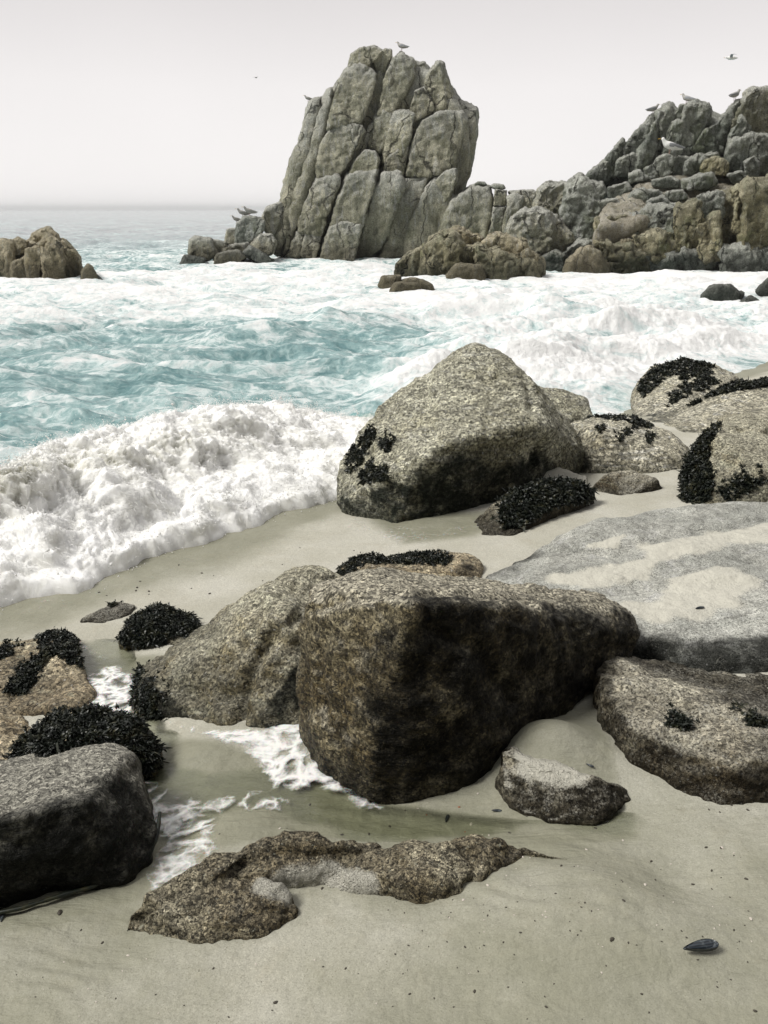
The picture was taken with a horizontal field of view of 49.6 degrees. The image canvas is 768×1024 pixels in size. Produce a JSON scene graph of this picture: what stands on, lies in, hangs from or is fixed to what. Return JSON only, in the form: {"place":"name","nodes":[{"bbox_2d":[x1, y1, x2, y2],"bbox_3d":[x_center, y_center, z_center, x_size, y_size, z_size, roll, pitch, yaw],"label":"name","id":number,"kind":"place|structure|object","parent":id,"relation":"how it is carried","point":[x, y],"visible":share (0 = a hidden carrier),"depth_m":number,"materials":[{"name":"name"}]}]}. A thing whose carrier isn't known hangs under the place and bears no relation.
{"place":"outdoors","nodes":[
{"label":"outdoors","id":0,"kind":"place"},
{"bbox_2d":[0,362,767,1023],"bbox_3d":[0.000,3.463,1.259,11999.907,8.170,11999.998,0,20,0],"label":"sand","id":1,"kind":"structure","parent":0,"point":[666,828],"depth_m":2.01,"materials":[{"name":"beige sand"}]},
{"bbox_2d":[0,696,30,759],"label":"side boulder","id":2,"kind":"object","parent":1,"relation":"on","point":[12,722],"visible":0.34,"depth_m":2.98,"materials":[{"name":"beige stone"}]},
{"bbox_2d":[0,626,96,715],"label":"weedy boulder","id":3,"kind":"object","parent":1,"relation":"on","point":[39,672],"visible":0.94,"depth_m":3.33,"materials":[{"name":"beige stone"}]},
{"bbox_2d":[0,743,158,909],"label":"dark boulder","id":4,"kind":"object","parent":1,"relation":"on","point":[76,818],"visible":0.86,"depth_m":2.15,"materials":[{"name":"stone"}]},
{"bbox_2d":[0,812,161,914],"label":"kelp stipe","id":5,"kind":"object","parent":1,"relation":"on","point":[65,894],"visible":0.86,"depth_m":2.10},
{"bbox_2d":[2,699,170,778],"bbox_3d":[-0.948,0.812,2.747,0.537,0.357,0.372,6,21,15],"label":"rock","id":6,"kind":"object","parent":1,"relation":"on","point":[59,729],"visible":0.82,"depth_m":2.66,"materials":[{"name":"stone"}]},
{"bbox_2d":[80,599,134,622],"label":"buried stone","id":7,"kind":"object","parent":1,"relation":"on","point":[113,610],"visible":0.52,"depth_m":3.96,"materials":[{"name":"stone"}]},
{"bbox_2d":[89,666,131,712],"bbox_3d":[-1.189,0.641,3.462,0.301,0.101,1.091,-11,23,-27],"label":"foam lace","id":8,"kind":"object","parent":1,"relation":"on","point":[102,688],"visible":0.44,"depth_m":3.25,"materials":[{"name":"white"}]},
{"bbox_2d":[114,601,202,650],"bbox_3d":[-1.000,0.554,3.765,0.414,0.263,0.398,0,20,0],"label":"weed mound","id":9,"kind":"object","parent":1,"relation":"on","point":[154,625],"visible":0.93,"depth_m":3.65,"materials":[{"name":"plant"}]},
{"bbox_2d":[126,565,340,728],"bbox_3d":[-0.598,0.552,3.329,0.909,0.551,1.052,0,20,0],"label":"leaning boulder","id":10,"kind":"object","parent":1,"relation":"on","point":[236,662],"visible":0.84,"depth_m":3.05,"materials":[{"name":"stone"}]},
{"bbox_2d":[127,830,522,943],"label":"buried ridge","id":11,"kind":"structure","parent":1,"relation":"on","point":[244,893],"depth_m":2.05,"materials":[{"name":"stone"}]},
{"bbox_2d":[335,549,483,577],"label":"flat topped rock","id":12,"kind":"object","parent":1,"relation":"on","point":[438,562],"visible":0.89,"depth_m":4.16,"materials":[{"name":"beige stone"}]},
{"bbox_2d":[337,342,584,522],"bbox_3d":[0.584,-0.546,5.837,1.814,1.166,1.852,0,20,0],"label":"pointed boulder","id":13,"kind":"object","parent":1,"relation":"on","point":[470,425],"visible":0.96,"depth_m":5.31,"materials":[{"name":"stone"}]},
{"bbox_2d":[296,567,639,804],"bbox_3d":[0.305,0.422,3.030,1.488,0.821,0.894,-19,27,-41],"label":"block boulder","id":14,"kind":"object","parent":1,"relation":"on","point":[411,687],"visible":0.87,"depth_m":2.48,"materials":[{"name":"stone"}]},
{"bbox_2d":[474,474,599,535],"bbox_3d":[0.901,-0.025,5.097,1.026,0.396,0.488,-16,25,-36],"label":"weed capped rock","id":15,"kind":"object","parent":1,"relation":"on","point":[524,507],"visible":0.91,"depth_m":4.93,"materials":[{"name":"stone"}]},
{"bbox_2d":[519,847,559,858],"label":"rock spur","id":16,"kind":"structure","parent":1,"relation":"on","point":[527,852],"depth_m":2.13,"materials":[{"name":"stone"}]},
{"bbox_2d":[495,747,630,825],"bbox_3d":[0.516,0.844,2.429,0.408,0.245,0.306,8,22,21],"label":"sand ramped rock","id":17,"kind":"object","parent":1,"relation":"on","point":[551,791],"visible":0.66,"depth_m":2.35,"materials":[{"name":"stone"}]},
{"bbox_2d":[539,467,587,484],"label":"rock","id":18,"kind":"object","parent":1,"relation":"on","point":[555,472],"visible":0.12,"depth_m":5.58,"materials":[{"name":"stone"}]},
{"bbox_2d":[539,386,592,422],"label":"back slab","id":19,"kind":"structure","parent":1,"relation":"on","point":[571,406],"depth_m":6.75,"materials":[{"name":"stone"}]},
{"bbox_2d":[485,501,767,673],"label":"broad slab","id":20,"kind":"structure","parent":1,"relation":"on","point":[661,574],"depth_m":3.74,"materials":[{"name":"stone"}]},
{"bbox_2d":[592,470,661,494],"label":"flat sandy rock","id":21,"kind":"object","parent":1,"relation":"on","point":[624,482],"visible":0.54,"depth_m":5.38,"materials":[{"name":"stone"}]},
{"bbox_2d":[571,412,688,473],"bbox_3d":[1.857,-0.495,6.349,0.952,0.502,1.185,4,20,12],"label":"oval boulder","id":22,"kind":"object","parent":1,"relation":"on","point":[616,443],"visible":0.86,"depth_m":5.91,"materials":[{"name":"stone"}]},
{"bbox_2d":[590,656,767,804],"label":"tilted boulder","id":23,"kind":"object","parent":1,"relation":"on","point":[702,733],"visible":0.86,"depth_m":2.51,"materials":[{"name":"stone"}]},
{"bbox_2d":[683,938,718,951],"bbox_3d":[0.680,0.929,1.786,0.080,0.013,0.025,-3,45,-8],"label":"mussel shell","id":24,"kind":"object","parent":1,"relation":"on","point":[704,945],"visible":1,"depth_m":1.78},
{"bbox_2d":[664,376,767,432],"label":"long boulder","id":25,"kind":"object","parent":1,"relation":"on","point":[736,396],"visible":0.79,"depth_m":7.61,"materials":[{"name":"stone"}]},
{"bbox_2d":[676,413,767,504],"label":"boulder","id":26,"kind":"object","parent":1,"relation":"on","point":[725,459],"visible":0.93,"depth_m":5.10,"materials":[{"name":"stone"}]},
{"bbox_2d":[0,210,767,463],"bbox_3d":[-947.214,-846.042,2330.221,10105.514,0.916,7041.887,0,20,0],"label":"sea","id":27,"kind":"structure","parent":0,"point":[146,321],"depth_m":14.19,"materials":[{"name":"liquid"}]},
{"bbox_2d":[0,226,82,278],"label":"ribbed sea rock","id":28,"kind":"object","parent":27,"relation":"on","point":[46,252],"visible":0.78,"depth_m":25.09,"materials":[{"name":"brown stone"}]},
{"bbox_2d":[80,263,102,279],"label":"sea rock","id":29,"kind":"object","parent":27,"relation":"on","point":[87,271],"visible":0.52,"depth_m":24.60,"materials":[{"name":"brown stone"}]},
{"bbox_2d":[0,400,374,607],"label":"breaking wave","id":30,"kind":"object","parent":27,"relation":"on","point":[40,583],"visible":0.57,"depth_m":5.18,"materials":[{"name":"liquid"}]},
{"bbox_2d":[0,399,371,604],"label":"wave foam","id":31,"kind":"object","parent":30,"relation":"on","point":[177,484],"visible":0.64,"depth_m":5.47,"materials":[{"name":"white"}]},
{"bbox_2d":[0,387,372,610],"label":"wave spray","id":32,"kind":"object","parent":30,"relation":"on","point":[53,469],"visible":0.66,"depth_m":5.43,"materials":[{"name":"white liquid"}]},
{"bbox_2d":[179,202,283,263],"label":"outcrop","id":33,"kind":"object","parent":27,"relation":"on","point":[247,237],"visible":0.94,"depth_m":33.92,"materials":[{"name":"grey stone"}]},
{"bbox_2d":[237,208,248,215],"bbox_3d":[-5.844,-12.403,34.488,0.646,0.373,0.170,-5,21,-14],"label":"gull","id":34,"kind":"object","parent":33,"relation":"on","point":[242,212],"visible":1,"depth_m":34.42,"materials":[{"name":"grey"}]},
{"bbox_2d":[244,206,256,215],"bbox_3d":[-5.524,-12.387,34.254,0.682,0.394,0.179,-7,21,-19],"label":"gull","id":35,"kind":"object","parent":33,"relation":"on","point":[249,211],"visible":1,"depth_m":34.20,"materials":[{"name":"grey"}]},
{"bbox_2d":[273,45,478,260],"bbox_3d":[-0.401,-15.684,37.017,9.480,9.261,7.026,0,20,0],"label":"sea stack","id":36,"kind":"object","parent":27,"relation":"on","point":[381,161],"visible":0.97,"depth_m":35.05,"materials":[{"name":"grey stone"}]},
{"bbox_2d":[396,41,409,48],"bbox_3d":[0.778,-19.818,35.393,0.682,0.394,0.179,11,23,28],"label":"gull","id":37,"kind":"object","parent":36,"relation":"on","point":[401,45],"visible":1,"depth_m":35.32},
{"bbox_2d":[377,274,434,291],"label":"awash rocks","id":38,"kind":"object","parent":27,"relation":"on","point":[396,283],"visible":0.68,"depth_m":21.52,"materials":[{"name":"stone"}]},
{"bbox_2d":[445,262,485,280],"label":"round surf boulder","id":39,"kind":"object","parent":27,"relation":"in","point":[468,271],"visible":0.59,"depth_m":24.61,"materials":[{"name":"brown stone"}]},
{"bbox_2d":[394,225,545,279],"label":"surf island","id":40,"kind":"structure","parent":27,"relation":"on","point":[498,255],"depth_m":25.25,"materials":[{"name":"brown stone"}]},
{"bbox_2d":[438,181,535,237],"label":"rock wall","id":41,"kind":"structure","parent":27,"relation":"on","point":[478,207],"depth_m":34.74,"materials":[{"name":"grey stone"}]},
{"bbox_2d":[506,172,601,271],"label":"shoulder rocks","id":42,"kind":"object","parent":27,"relation":"on","point":[553,225],"visible":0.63,"depth_m":30.48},
{"bbox_2d":[562,245,610,272],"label":"tan cone rock","id":43,"kind":"object","parent":27,"relation":"on","point":[588,259],"visible":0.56,"depth_m":27.96,"materials":[{"name":"brown stone"}]},
{"bbox_2d":[585,85,767,273],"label":"headland","id":44,"kind":"structure","parent":27,"relation":"on","point":[699,201],"depth_m":30.23,"materials":[{"name":"grey stone"}]},
{"bbox_2d":[645,104,659,112],"bbox_3d":[10.563,-15.841,32.691,0.682,0.394,0.179,-7,21,-19],"label":"gull","id":45,"kind":"object","parent":44,"relation":"on","point":[652,109],"visible":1,"depth_m":32.63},
{"bbox_2d":[659,137,684,153],"bbox_3d":[10.899,-13.876,31.559,1.076,0.622,0.283,0,20,0],"label":"gull","id":46,"kind":"object","parent":44,"relation":"on","point":[669,145],"visible":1,"depth_m":31.46,"materials":[{"name":"white"}]},
{"bbox_2d":[680,93,695,100],"bbox_3d":[11.902,-16.207,32.609,0.188,0.414,0.718,-16,25,-37],"label":"gull","id":47,"kind":"object","parent":44,"relation":"on","point":[687,98],"visible":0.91,"depth_m":32.55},
{"bbox_2d":[728,89,739,100],"bbox_3d":[13.683,-16.273,32.446,0.753,0.435,0.198,-13,24,-33],"label":"gull","id":48,"kind":"object","parent":44,"relation":"on","point":[734,94],"visible":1,"depth_m":32.35,"materials":[{"name":"grey"}]},
{"bbox_2d":[630,355,738,422],"bbox_3d":[3.038,-1.246,8.721,1.138,0.574,3.060,12,23,29],"label":"mussel boulder","id":49,"kind":"object","parent":27,"relation":"on","point":[666,391],"visible":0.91,"depth_m":8.64,"materials":[{"name":"stone"}]},
{"bbox_2d":[700,284,758,301],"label":"dark sea rock","id":50,"kind":"object","parent":27,"relation":"on","point":[721,292],"visible":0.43,"depth_m":19.84,"materials":[{"name":"grey stone"}]},
{"bbox_2d":[755,278,767,295],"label":"dark sea rock","id":51,"kind":"object","parent":27,"relation":"on","point":[761,289],"visible":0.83,"depth_m":20.24,"materials":[{"name":"grey stone"}]},
{"bbox_2d":[0,0,767,209],"label":"sky","id":52,"kind":"structure","parent":0,"point":[105,104],"materials":[{"name":"white"}]},
{"bbox_2d":[724,54,737,59],"bbox_3d":[15.541,-20.365,37.288,0.622,0.194,1.224,3,20,9],"label":"gull","id":53,"kind":"object","parent":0,"point":[731,57],"visible":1,"depth_m":37.23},
{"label":"shallow water","id":54,"kind":"structure","parent":0,"visible":0},
{"bbox_2d":[145,782,210,887],"bbox_3d":[-0.606,0.893,2.427,0.264,0.074,0.641,-6,21,-17],"label":"foam lace","id":55,"kind":"object","parent":54,"relation":"on","point":[170,827],"visible":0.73,"depth_m":2.32,"materials":[{"name":"white"}]},
{"bbox_2d":[177,793,277,808],"bbox_3d":[-0.496,0.870,2.494,0.475,0.044,0.151,2,20,4],"label":"foam lace","id":56,"kind":"object","parent":54,"relation":"on","point":[224,804],"visible":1,"depth_m":2.48,"materials":[{"name":"white"}]},
{"bbox_2d":[191,724,376,806],"bbox_3d":[-0.318,0.784,2.743,0.993,0.099,0.356,19,27,42],"label":"foam lace","id":57,"kind":"object","parent":54,"relation":"on","point":[265,749],"visible":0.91,"depth_m":2.72,"materials":[{"name":"white"}]}
]}

